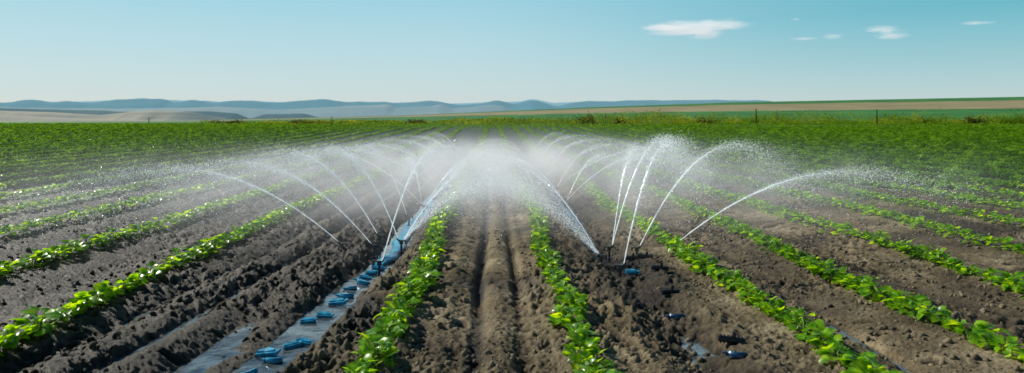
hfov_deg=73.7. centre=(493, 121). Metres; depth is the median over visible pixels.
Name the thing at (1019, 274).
bean plant
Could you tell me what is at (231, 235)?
bean plant
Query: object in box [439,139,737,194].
water spray
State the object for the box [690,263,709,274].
bean plant
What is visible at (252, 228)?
bean plant
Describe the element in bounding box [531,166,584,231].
water jet
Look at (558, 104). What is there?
distant far ridge
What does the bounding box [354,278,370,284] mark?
hose clip
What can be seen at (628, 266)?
hose coupling
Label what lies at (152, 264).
bean plant
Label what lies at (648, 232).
bean plant
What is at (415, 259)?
bean plant
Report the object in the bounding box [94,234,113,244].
bean plant
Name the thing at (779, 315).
bean plant
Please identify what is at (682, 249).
bean plant
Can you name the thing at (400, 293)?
bean plant
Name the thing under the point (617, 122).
bush
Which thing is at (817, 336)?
bean plant
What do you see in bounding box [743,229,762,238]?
bean plant
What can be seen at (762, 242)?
bean plant
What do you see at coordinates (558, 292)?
bean plant
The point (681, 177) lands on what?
sprinkler
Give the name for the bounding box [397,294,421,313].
bean plant
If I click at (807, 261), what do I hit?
bean plant
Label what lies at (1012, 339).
bean plant
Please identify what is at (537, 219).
bean plant
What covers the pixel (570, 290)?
bean plant
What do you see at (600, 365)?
bean plant
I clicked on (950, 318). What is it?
bean plant
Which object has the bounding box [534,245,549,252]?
bean plant
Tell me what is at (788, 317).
bean plant
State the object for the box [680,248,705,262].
bean plant
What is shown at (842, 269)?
bean plant
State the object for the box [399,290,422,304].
bean plant
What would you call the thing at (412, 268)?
bean plant
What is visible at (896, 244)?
bean plant
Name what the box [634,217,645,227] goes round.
bean plant
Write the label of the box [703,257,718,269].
bean plant
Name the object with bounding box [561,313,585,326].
bean plant
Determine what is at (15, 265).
bean plant
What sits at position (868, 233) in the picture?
bean plant
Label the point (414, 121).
bush
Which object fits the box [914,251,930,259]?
bean plant
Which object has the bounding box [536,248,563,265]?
bean plant
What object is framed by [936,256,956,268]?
bean plant
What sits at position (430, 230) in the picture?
bean plant
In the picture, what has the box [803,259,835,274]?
bean plant
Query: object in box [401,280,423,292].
bean plant
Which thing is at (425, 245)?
bean plant
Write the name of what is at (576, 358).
bean plant
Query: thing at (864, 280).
bean plant
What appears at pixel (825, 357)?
bean plant
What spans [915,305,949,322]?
bean plant
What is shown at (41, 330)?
bean plant
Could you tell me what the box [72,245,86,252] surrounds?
bean plant
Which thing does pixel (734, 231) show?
bean plant
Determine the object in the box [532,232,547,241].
bean plant
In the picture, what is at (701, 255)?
bean plant
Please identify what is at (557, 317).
bean plant
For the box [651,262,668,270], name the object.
hose coupling
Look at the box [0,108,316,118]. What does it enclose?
dark foothill
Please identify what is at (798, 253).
bean plant
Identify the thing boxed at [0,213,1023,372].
soil clods
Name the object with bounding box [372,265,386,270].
hose clip
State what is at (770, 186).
water jet
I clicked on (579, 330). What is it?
bean plant
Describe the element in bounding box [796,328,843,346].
bean plant
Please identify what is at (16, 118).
valley floor rise
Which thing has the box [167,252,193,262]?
bean plant
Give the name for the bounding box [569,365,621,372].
bean plant
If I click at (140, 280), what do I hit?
bean plant
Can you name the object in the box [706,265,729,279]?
bean plant
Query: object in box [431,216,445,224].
bean plant
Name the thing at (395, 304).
bean plant
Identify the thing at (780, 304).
bean plant
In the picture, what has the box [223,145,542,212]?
water spray
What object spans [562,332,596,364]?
bean plant
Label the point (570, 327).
bean plant
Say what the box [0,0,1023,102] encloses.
sky
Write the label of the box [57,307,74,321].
bean plant
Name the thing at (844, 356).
bean plant
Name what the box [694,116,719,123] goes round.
bush
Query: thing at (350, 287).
hose clip
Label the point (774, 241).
bean plant
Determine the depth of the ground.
7.09 m
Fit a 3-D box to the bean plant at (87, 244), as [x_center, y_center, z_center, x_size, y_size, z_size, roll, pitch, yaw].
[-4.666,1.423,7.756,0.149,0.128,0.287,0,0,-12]
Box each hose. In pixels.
[379,164,460,265]
[824,322,910,372]
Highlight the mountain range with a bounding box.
[0,99,772,109]
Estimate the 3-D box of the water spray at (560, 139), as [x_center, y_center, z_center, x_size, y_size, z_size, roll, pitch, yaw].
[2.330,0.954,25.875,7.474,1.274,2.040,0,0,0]
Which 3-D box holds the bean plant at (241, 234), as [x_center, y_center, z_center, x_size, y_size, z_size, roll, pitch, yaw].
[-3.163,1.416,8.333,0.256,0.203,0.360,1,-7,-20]
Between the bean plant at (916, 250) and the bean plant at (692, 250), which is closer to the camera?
the bean plant at (692, 250)
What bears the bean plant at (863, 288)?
on the ground
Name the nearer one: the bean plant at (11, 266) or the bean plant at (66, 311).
the bean plant at (66, 311)
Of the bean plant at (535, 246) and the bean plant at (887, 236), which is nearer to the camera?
the bean plant at (535, 246)
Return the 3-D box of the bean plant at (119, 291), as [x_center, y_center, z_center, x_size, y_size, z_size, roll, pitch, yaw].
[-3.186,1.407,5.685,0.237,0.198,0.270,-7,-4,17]
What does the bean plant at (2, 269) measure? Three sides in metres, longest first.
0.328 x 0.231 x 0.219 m
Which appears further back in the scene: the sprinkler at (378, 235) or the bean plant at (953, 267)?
the sprinkler at (378, 235)
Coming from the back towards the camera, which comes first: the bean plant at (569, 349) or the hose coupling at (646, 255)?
the hose coupling at (646, 255)
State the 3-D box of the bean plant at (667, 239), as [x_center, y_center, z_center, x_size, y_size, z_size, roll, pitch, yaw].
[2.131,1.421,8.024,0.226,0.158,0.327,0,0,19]
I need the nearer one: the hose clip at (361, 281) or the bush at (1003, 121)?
the hose clip at (361, 281)
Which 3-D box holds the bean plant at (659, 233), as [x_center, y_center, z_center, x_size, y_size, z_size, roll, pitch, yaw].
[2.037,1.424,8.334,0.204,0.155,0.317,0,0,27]
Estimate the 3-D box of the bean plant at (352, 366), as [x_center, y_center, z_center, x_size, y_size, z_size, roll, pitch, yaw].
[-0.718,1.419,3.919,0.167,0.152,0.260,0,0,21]
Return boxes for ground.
[0,97,1023,372]
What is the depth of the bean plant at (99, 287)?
5.28 m
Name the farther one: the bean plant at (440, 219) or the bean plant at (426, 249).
the bean plant at (440, 219)
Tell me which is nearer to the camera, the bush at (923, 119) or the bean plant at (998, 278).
the bean plant at (998, 278)
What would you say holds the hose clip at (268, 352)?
on the channel water
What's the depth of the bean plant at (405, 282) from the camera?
5.92 m
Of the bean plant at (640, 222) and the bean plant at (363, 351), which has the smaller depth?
the bean plant at (363, 351)
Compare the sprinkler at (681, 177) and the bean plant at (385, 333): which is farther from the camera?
the sprinkler at (681, 177)
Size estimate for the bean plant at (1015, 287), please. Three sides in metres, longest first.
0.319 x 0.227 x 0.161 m
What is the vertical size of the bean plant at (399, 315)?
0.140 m
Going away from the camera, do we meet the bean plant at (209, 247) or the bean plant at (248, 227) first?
the bean plant at (209, 247)
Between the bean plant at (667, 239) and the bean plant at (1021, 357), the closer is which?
the bean plant at (1021, 357)
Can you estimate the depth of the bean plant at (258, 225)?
9.03 m
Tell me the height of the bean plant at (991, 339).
0.177 m
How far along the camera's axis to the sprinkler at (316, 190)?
8.05 m
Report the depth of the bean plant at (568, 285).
5.77 m
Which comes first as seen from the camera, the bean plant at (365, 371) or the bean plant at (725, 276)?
the bean plant at (365, 371)
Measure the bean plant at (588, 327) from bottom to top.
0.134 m
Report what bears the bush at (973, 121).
on the ground
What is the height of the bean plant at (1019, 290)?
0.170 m
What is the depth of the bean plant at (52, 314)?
4.68 m
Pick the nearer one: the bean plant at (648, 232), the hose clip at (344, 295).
the hose clip at (344, 295)
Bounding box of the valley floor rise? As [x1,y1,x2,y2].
[0,115,158,120]
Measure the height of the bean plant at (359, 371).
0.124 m
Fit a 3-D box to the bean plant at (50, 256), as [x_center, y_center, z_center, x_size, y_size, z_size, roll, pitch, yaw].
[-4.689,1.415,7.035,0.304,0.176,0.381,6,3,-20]
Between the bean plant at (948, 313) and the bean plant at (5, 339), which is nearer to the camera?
the bean plant at (5, 339)
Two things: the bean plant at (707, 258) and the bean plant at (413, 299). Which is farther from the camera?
the bean plant at (707, 258)
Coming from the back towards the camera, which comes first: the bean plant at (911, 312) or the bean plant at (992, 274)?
the bean plant at (992, 274)
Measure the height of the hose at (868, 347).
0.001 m
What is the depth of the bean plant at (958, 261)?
6.94 m
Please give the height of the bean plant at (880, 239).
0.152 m
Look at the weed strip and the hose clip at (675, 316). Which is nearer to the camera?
the hose clip at (675, 316)
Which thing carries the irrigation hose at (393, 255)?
on the channel water
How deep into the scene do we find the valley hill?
2257.10 m
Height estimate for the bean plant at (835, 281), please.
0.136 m
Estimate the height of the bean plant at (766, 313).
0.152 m
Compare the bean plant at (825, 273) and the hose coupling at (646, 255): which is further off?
the hose coupling at (646, 255)
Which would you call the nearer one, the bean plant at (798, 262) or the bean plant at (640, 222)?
the bean plant at (798, 262)
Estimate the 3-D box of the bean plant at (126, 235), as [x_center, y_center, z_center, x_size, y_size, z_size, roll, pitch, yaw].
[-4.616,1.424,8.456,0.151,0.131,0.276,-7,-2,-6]
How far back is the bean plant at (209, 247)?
7.50 m
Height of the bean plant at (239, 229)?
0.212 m
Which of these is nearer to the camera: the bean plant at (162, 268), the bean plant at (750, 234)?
the bean plant at (162, 268)
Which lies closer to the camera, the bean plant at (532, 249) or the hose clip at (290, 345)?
the hose clip at (290, 345)
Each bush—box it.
[205,119,248,123]
[288,119,332,123]
[403,119,425,123]
[573,111,595,123]
[613,116,626,123]
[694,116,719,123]
[907,108,946,123]
[961,114,992,123]
[992,114,1023,123]
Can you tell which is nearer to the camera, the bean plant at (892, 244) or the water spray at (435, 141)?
the bean plant at (892, 244)
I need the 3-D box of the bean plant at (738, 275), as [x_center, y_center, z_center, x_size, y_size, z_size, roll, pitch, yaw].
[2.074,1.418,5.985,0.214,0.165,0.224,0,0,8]
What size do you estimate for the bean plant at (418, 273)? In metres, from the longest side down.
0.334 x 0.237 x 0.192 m
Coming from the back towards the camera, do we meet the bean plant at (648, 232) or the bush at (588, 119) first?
the bush at (588, 119)
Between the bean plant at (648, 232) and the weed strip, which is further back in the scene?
the weed strip
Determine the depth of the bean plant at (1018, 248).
7.67 m
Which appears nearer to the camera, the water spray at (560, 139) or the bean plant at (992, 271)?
the bean plant at (992, 271)
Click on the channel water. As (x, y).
(227, 345)
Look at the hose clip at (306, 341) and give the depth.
4.86 m
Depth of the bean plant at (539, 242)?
8.02 m
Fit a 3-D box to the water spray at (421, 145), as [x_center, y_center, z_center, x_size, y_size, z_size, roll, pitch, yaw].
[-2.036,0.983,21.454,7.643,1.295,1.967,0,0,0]
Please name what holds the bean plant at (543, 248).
on the ground
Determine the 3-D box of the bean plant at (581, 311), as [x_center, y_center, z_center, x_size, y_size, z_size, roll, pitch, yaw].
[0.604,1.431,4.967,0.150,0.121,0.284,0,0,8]
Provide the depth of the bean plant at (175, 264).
6.77 m
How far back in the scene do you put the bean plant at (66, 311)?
4.88 m
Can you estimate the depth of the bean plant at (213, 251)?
7.55 m
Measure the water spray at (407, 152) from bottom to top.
1.300 m
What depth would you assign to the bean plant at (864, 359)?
3.84 m
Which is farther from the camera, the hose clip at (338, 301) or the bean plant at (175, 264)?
the bean plant at (175, 264)
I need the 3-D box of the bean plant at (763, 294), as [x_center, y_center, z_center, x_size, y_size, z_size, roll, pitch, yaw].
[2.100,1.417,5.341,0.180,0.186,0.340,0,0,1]
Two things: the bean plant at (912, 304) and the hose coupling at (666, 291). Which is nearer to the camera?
the bean plant at (912, 304)
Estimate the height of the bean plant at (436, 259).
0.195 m
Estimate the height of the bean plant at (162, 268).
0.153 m
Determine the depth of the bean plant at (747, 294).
5.50 m
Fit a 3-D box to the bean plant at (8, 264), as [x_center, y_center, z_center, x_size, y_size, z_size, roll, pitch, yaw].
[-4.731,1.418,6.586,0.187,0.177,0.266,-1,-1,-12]
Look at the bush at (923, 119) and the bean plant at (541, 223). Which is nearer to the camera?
the bean plant at (541, 223)
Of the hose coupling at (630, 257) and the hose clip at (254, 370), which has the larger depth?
the hose coupling at (630, 257)
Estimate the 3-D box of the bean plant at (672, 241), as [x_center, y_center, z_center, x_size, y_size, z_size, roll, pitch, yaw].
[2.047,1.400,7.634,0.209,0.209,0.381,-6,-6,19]
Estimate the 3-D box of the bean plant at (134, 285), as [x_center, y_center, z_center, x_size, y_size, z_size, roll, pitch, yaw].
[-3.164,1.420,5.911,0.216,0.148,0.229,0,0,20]
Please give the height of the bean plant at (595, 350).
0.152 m
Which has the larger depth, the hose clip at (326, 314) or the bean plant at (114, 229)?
the bean plant at (114, 229)
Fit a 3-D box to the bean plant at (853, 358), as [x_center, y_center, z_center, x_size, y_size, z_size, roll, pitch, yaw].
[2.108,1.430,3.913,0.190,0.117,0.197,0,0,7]
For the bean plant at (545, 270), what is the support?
on the ground
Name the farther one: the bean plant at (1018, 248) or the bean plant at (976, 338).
the bean plant at (1018, 248)
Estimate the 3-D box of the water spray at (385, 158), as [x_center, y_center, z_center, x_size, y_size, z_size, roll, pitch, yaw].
[-2.014,1.014,14.534,7.311,1.272,1.982,0,0,0]
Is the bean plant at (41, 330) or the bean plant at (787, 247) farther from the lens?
the bean plant at (787, 247)
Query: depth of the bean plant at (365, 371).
3.76 m
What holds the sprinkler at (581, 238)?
on the ground
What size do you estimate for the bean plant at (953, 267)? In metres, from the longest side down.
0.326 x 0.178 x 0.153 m
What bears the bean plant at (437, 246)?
on the ground
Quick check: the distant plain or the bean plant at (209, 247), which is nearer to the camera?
the bean plant at (209, 247)
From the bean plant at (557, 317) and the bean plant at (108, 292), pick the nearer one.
the bean plant at (557, 317)
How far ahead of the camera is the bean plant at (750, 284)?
5.74 m
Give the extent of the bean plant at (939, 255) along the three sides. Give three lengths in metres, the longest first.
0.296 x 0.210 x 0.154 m
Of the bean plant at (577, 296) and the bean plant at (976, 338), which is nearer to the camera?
the bean plant at (976, 338)
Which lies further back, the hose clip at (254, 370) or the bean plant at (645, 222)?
the bean plant at (645, 222)
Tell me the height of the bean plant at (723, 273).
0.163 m
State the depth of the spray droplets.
13.54 m
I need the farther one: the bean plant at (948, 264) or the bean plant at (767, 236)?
the bean plant at (767, 236)
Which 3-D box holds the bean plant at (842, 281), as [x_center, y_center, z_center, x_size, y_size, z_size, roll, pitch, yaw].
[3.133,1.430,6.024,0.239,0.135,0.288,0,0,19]
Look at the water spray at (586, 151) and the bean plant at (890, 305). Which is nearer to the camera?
the bean plant at (890, 305)
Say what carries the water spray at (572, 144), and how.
on the ground
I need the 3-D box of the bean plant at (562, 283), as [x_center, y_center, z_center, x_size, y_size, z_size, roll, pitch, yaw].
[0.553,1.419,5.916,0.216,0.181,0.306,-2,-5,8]
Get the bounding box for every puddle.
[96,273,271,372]
[679,336,718,370]
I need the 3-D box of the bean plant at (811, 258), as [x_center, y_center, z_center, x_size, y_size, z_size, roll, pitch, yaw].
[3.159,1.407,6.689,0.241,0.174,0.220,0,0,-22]
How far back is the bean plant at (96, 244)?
7.96 m
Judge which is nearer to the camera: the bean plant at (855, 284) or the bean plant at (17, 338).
the bean plant at (17, 338)
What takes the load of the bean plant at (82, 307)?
on the ground
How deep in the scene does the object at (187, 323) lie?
5.20 m
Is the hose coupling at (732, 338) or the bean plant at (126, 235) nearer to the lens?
the hose coupling at (732, 338)
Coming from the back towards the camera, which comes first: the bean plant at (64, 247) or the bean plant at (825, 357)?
the bean plant at (64, 247)
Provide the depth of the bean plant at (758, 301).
5.38 m
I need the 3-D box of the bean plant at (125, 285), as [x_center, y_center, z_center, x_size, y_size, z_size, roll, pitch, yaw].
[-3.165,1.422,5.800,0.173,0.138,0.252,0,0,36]
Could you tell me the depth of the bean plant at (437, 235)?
8.27 m
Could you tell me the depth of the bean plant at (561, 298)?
5.23 m
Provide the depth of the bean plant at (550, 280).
6.01 m
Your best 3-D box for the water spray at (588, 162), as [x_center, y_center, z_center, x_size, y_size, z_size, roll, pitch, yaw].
[1.827,1.042,12.952,5.933,1.216,1.953,0,0,6]
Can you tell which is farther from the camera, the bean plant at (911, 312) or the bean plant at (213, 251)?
the bean plant at (213, 251)
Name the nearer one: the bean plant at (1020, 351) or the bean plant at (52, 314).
the bean plant at (1020, 351)
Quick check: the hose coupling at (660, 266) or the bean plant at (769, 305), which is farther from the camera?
the hose coupling at (660, 266)
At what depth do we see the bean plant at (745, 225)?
8.82 m
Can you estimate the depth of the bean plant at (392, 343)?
4.26 m
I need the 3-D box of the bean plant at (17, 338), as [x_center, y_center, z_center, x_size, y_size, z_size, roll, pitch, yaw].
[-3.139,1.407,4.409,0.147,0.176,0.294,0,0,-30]
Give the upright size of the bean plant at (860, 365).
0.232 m
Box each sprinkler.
[1,160,347,248]
[64,150,379,258]
[151,145,384,245]
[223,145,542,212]
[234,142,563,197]
[244,142,573,254]
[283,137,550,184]
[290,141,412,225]
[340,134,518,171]
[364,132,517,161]
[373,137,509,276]
[416,156,606,262]
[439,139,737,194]
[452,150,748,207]
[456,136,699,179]
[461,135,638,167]
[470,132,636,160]
[604,128,743,261]
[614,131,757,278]
[631,137,856,253]
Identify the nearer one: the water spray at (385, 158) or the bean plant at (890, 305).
the bean plant at (890, 305)
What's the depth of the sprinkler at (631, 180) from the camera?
8.30 m
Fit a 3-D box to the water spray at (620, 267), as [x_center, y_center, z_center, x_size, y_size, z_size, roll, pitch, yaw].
[2.214,0.858,7.348,1.301,1.584,2.094,0,0,26]
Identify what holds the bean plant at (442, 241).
on the ground
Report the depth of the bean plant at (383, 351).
4.14 m
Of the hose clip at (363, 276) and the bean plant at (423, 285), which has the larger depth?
the hose clip at (363, 276)
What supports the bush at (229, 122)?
on the ground
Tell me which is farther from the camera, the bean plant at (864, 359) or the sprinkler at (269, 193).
the sprinkler at (269, 193)
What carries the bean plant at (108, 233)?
on the ground
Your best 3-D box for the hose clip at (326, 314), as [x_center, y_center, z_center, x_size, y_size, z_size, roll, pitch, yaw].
[-1.369,1.565,5.546,0.138,0.032,0.055,1,14,7]
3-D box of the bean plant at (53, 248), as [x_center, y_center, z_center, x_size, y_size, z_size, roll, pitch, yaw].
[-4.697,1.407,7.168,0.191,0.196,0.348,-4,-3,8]
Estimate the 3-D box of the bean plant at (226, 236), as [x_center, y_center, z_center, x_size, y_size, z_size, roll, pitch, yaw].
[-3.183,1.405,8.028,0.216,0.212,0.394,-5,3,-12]
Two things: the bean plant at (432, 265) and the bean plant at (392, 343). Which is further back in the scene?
the bean plant at (432, 265)
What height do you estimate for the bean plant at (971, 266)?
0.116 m
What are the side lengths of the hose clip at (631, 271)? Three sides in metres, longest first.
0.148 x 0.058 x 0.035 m
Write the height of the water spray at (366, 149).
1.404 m
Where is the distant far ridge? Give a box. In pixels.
[0,98,573,105]
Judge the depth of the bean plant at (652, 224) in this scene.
8.87 m
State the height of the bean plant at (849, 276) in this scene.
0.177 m
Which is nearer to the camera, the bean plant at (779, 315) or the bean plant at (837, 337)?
the bean plant at (837, 337)
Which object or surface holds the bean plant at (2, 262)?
on the ground
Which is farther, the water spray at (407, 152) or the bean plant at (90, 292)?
the water spray at (407, 152)
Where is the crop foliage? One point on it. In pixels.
(908, 136)
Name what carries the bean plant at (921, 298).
on the ground
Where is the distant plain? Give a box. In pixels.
[0,104,515,117]
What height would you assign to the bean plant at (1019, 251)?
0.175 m
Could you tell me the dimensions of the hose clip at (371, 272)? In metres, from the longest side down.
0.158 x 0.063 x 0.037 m
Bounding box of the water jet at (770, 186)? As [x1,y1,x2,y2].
[673,163,1021,249]
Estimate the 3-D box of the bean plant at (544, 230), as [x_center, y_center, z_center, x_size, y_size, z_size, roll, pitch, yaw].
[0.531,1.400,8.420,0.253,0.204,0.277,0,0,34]
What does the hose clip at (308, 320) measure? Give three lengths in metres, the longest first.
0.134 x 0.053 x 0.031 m
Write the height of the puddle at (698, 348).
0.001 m
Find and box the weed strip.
[199,109,1023,126]
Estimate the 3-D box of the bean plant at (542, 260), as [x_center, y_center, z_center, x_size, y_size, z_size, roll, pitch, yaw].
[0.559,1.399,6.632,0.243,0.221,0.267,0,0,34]
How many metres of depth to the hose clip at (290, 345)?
4.78 m
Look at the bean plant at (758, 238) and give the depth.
8.04 m
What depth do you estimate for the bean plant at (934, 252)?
7.08 m
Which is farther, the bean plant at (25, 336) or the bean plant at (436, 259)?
the bean plant at (436, 259)
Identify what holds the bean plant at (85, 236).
on the ground
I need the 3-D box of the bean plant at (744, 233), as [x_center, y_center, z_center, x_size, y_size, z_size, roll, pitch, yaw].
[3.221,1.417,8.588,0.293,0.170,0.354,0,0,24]
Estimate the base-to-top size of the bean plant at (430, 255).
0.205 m
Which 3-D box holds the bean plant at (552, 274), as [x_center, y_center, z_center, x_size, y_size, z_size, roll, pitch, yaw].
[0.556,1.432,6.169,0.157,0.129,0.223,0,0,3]
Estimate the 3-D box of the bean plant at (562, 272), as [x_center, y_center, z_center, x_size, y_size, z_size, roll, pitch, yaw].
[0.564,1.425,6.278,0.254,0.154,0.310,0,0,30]
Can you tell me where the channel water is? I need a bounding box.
[173,189,447,372]
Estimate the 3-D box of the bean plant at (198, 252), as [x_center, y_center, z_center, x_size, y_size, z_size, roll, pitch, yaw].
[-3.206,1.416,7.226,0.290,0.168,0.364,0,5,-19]
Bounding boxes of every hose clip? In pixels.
[242,368,257,372]
[255,347,280,356]
[261,357,282,362]
[282,340,302,349]
[295,338,314,344]
[300,317,316,323]
[316,311,333,317]
[328,298,348,304]
[336,293,353,297]
[343,286,356,289]
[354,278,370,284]
[359,274,371,278]
[365,270,380,274]
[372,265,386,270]
[625,269,639,273]
[665,313,684,318]
[723,350,747,357]
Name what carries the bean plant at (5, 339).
on the ground
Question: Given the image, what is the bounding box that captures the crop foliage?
[0,122,1023,248]
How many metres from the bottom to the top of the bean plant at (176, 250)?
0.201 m
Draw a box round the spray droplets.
[0,138,1023,257]
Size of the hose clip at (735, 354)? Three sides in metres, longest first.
0.148 x 0.058 x 0.035 m
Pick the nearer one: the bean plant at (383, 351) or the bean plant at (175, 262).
the bean plant at (383, 351)
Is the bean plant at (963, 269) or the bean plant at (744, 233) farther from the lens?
the bean plant at (744, 233)
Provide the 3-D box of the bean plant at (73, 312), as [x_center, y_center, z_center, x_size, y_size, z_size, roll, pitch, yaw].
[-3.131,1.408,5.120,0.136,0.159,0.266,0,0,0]
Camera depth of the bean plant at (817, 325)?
4.67 m
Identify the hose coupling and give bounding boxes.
[623,262,636,268]
[624,253,637,260]
[637,251,652,258]
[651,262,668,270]
[660,285,678,294]
[718,331,744,344]
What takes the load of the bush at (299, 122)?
on the ground
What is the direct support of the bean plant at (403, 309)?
on the ground
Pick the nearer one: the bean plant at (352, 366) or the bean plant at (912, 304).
the bean plant at (352, 366)
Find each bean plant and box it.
[0,259,14,270]
[0,261,9,273]
[0,267,7,274]
[0,324,16,347]
[0,325,20,344]
[3,325,30,339]
[5,260,26,271]
[11,305,64,334]
[12,258,30,268]
[17,254,44,266]
[20,316,48,336]
[23,249,57,266]
[34,246,61,260]
[38,307,72,329]
[42,245,71,258]
[57,239,83,255]
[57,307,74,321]
[62,299,89,314]
[65,294,98,313]
[67,282,109,307]
[72,234,105,249]
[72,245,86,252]
[80,242,92,249]
[88,283,117,298]
[89,289,115,306]
[90,235,105,246]
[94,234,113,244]
[97,230,115,243]
[102,227,129,239]
[102,280,124,301]
[110,278,137,291]
[114,232,127,238]
[116,280,133,289]
[123,268,147,286]
[138,261,163,278]
[146,263,171,274]
[159,257,183,267]
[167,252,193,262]
[167,259,182,265]
[168,248,195,260]
[179,246,205,261]
[194,241,216,256]
[198,236,225,248]
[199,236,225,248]
[204,244,220,253]
[216,232,232,244]
[224,233,238,242]
[228,230,245,241]
[230,225,251,233]
[231,226,248,236]
[240,223,255,234]
[250,223,260,232]
[342,364,375,372]
[343,364,369,372]
[347,355,380,372]
[349,330,395,366]
[355,334,399,366]
[357,323,398,347]
[364,340,393,356]
[373,309,407,330]
[376,321,408,345]
[380,308,412,326]
[381,313,407,333]
[382,301,409,321]
[385,289,416,301]
[387,300,410,311]
[393,276,430,297]
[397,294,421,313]
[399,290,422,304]
[400,272,426,286]
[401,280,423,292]
[407,262,431,278]
[407,270,432,284]
[409,257,439,269]
[411,266,442,285]
[412,255,433,269]
[418,243,440,251]
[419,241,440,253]
[419,243,445,256]
[420,252,435,264]
[422,235,447,247]
[422,247,439,256]
[422,250,439,264]
[425,230,445,239]
[426,224,438,230]
[427,225,445,238]
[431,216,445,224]
[528,235,550,246]
[529,217,549,229]
[529,228,546,238]
[530,242,545,252]
[531,220,550,233]
[531,244,552,256]
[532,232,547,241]
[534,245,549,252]
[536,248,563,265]
[536,254,560,269]
[541,268,568,281]
[542,265,561,273]
[546,275,569,293]
[547,273,563,282]
[547,302,585,327]
[548,275,568,288]
[551,283,574,294]
[552,284,571,293]
[554,292,589,308]
[558,287,581,304]
[558,291,588,308]
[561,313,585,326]
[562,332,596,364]
[563,323,589,344]
[568,321,591,335]
[569,308,586,319]
[569,350,599,371]
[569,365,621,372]
[570,326,600,351]
[578,349,613,368]
[579,337,599,353]
[588,364,605,372]
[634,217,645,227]
[639,217,654,228]
[643,221,659,230]
[643,223,659,233]
[645,227,660,235]
[654,232,670,240]
[656,231,669,243]
[665,235,680,249]
[665,236,683,243]
[668,238,686,251]
[674,241,703,260]
[676,246,690,257]
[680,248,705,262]
[683,251,706,269]
[688,255,715,268]
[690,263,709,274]
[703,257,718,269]
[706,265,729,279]
[713,269,735,280]
[714,270,743,284]
[717,272,741,289]
[726,223,744,233]
[726,278,748,290]
[729,279,754,292]
[731,223,750,234]
[737,287,761,302]
[739,227,760,238]
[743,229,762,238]
[746,231,758,238]
[747,289,774,306]
[748,290,775,309]
[753,296,783,312]
[754,234,769,245]
[758,238,782,249]
[760,234,776,244]
[763,299,789,318]
[763,306,791,321]
[766,238,790,255]
[774,310,798,323]
[777,243,803,258]
[782,312,807,329]
[784,251,808,261]
[786,306,823,340]
[788,248,810,259]
[791,256,806,265]
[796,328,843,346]
[798,255,818,267]
[802,326,833,340]
[803,255,825,266]
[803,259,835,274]
[812,332,843,354]
[813,265,839,279]
[815,339,852,362]
[818,266,847,282]
[831,272,852,286]
[832,345,877,366]
[835,275,858,289]
[841,356,870,372]
[843,274,873,288]
[843,354,889,372]
[845,279,875,292]
[848,354,902,372]
[854,275,891,301]
[858,278,893,302]
[864,230,886,242]
[869,232,891,245]
[875,237,892,247]
[877,294,901,308]
[880,289,932,312]
[885,239,907,249]
[893,298,920,317]
[894,238,923,253]
[897,241,925,257]
[901,297,938,320]
[909,245,927,256]
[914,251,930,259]
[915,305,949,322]
[920,243,948,262]
[923,309,957,329]
[925,251,945,259]
[928,252,963,264]
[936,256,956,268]
[937,257,965,270]
[940,315,966,334]
[948,319,995,347]
[952,325,985,337]
[955,265,975,273]
[956,266,981,275]
[968,323,1016,349]
[975,267,996,277]
[981,272,1013,284]
[983,271,1004,282]
[987,333,1017,353]
[991,270,1023,290]
[1000,242,1023,250]
[1003,276,1022,290]
[1003,343,1023,363]
[1007,348,1023,360]
[1012,242,1023,253]
[1014,284,1023,292]
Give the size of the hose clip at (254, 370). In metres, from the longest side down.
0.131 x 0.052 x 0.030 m
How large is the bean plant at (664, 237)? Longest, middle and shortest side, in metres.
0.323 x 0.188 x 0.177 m
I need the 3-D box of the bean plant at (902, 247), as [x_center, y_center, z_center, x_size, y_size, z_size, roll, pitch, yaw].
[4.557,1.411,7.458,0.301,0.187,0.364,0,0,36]
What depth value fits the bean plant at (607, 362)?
4.01 m
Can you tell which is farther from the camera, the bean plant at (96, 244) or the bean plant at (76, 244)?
the bean plant at (96, 244)
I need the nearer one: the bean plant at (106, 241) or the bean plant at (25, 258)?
the bean plant at (25, 258)
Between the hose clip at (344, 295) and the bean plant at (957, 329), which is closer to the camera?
the bean plant at (957, 329)
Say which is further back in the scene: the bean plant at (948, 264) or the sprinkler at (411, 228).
the sprinkler at (411, 228)
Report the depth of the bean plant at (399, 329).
4.58 m
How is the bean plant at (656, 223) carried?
on the ground
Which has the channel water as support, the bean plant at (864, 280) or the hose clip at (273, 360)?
the hose clip at (273, 360)
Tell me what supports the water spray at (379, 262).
on the ground
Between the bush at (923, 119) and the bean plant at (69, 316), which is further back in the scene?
the bush at (923, 119)
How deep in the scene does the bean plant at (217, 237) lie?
7.85 m
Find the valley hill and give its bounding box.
[0,110,232,120]
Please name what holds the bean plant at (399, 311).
on the ground
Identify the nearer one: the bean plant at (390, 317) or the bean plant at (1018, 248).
the bean plant at (390, 317)
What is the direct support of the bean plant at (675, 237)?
on the ground
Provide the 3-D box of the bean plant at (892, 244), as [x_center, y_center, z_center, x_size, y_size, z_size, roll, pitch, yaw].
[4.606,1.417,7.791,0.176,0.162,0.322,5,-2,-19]
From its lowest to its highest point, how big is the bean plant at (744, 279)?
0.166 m
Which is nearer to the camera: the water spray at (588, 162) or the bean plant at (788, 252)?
the bean plant at (788, 252)
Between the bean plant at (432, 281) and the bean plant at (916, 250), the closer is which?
the bean plant at (432, 281)

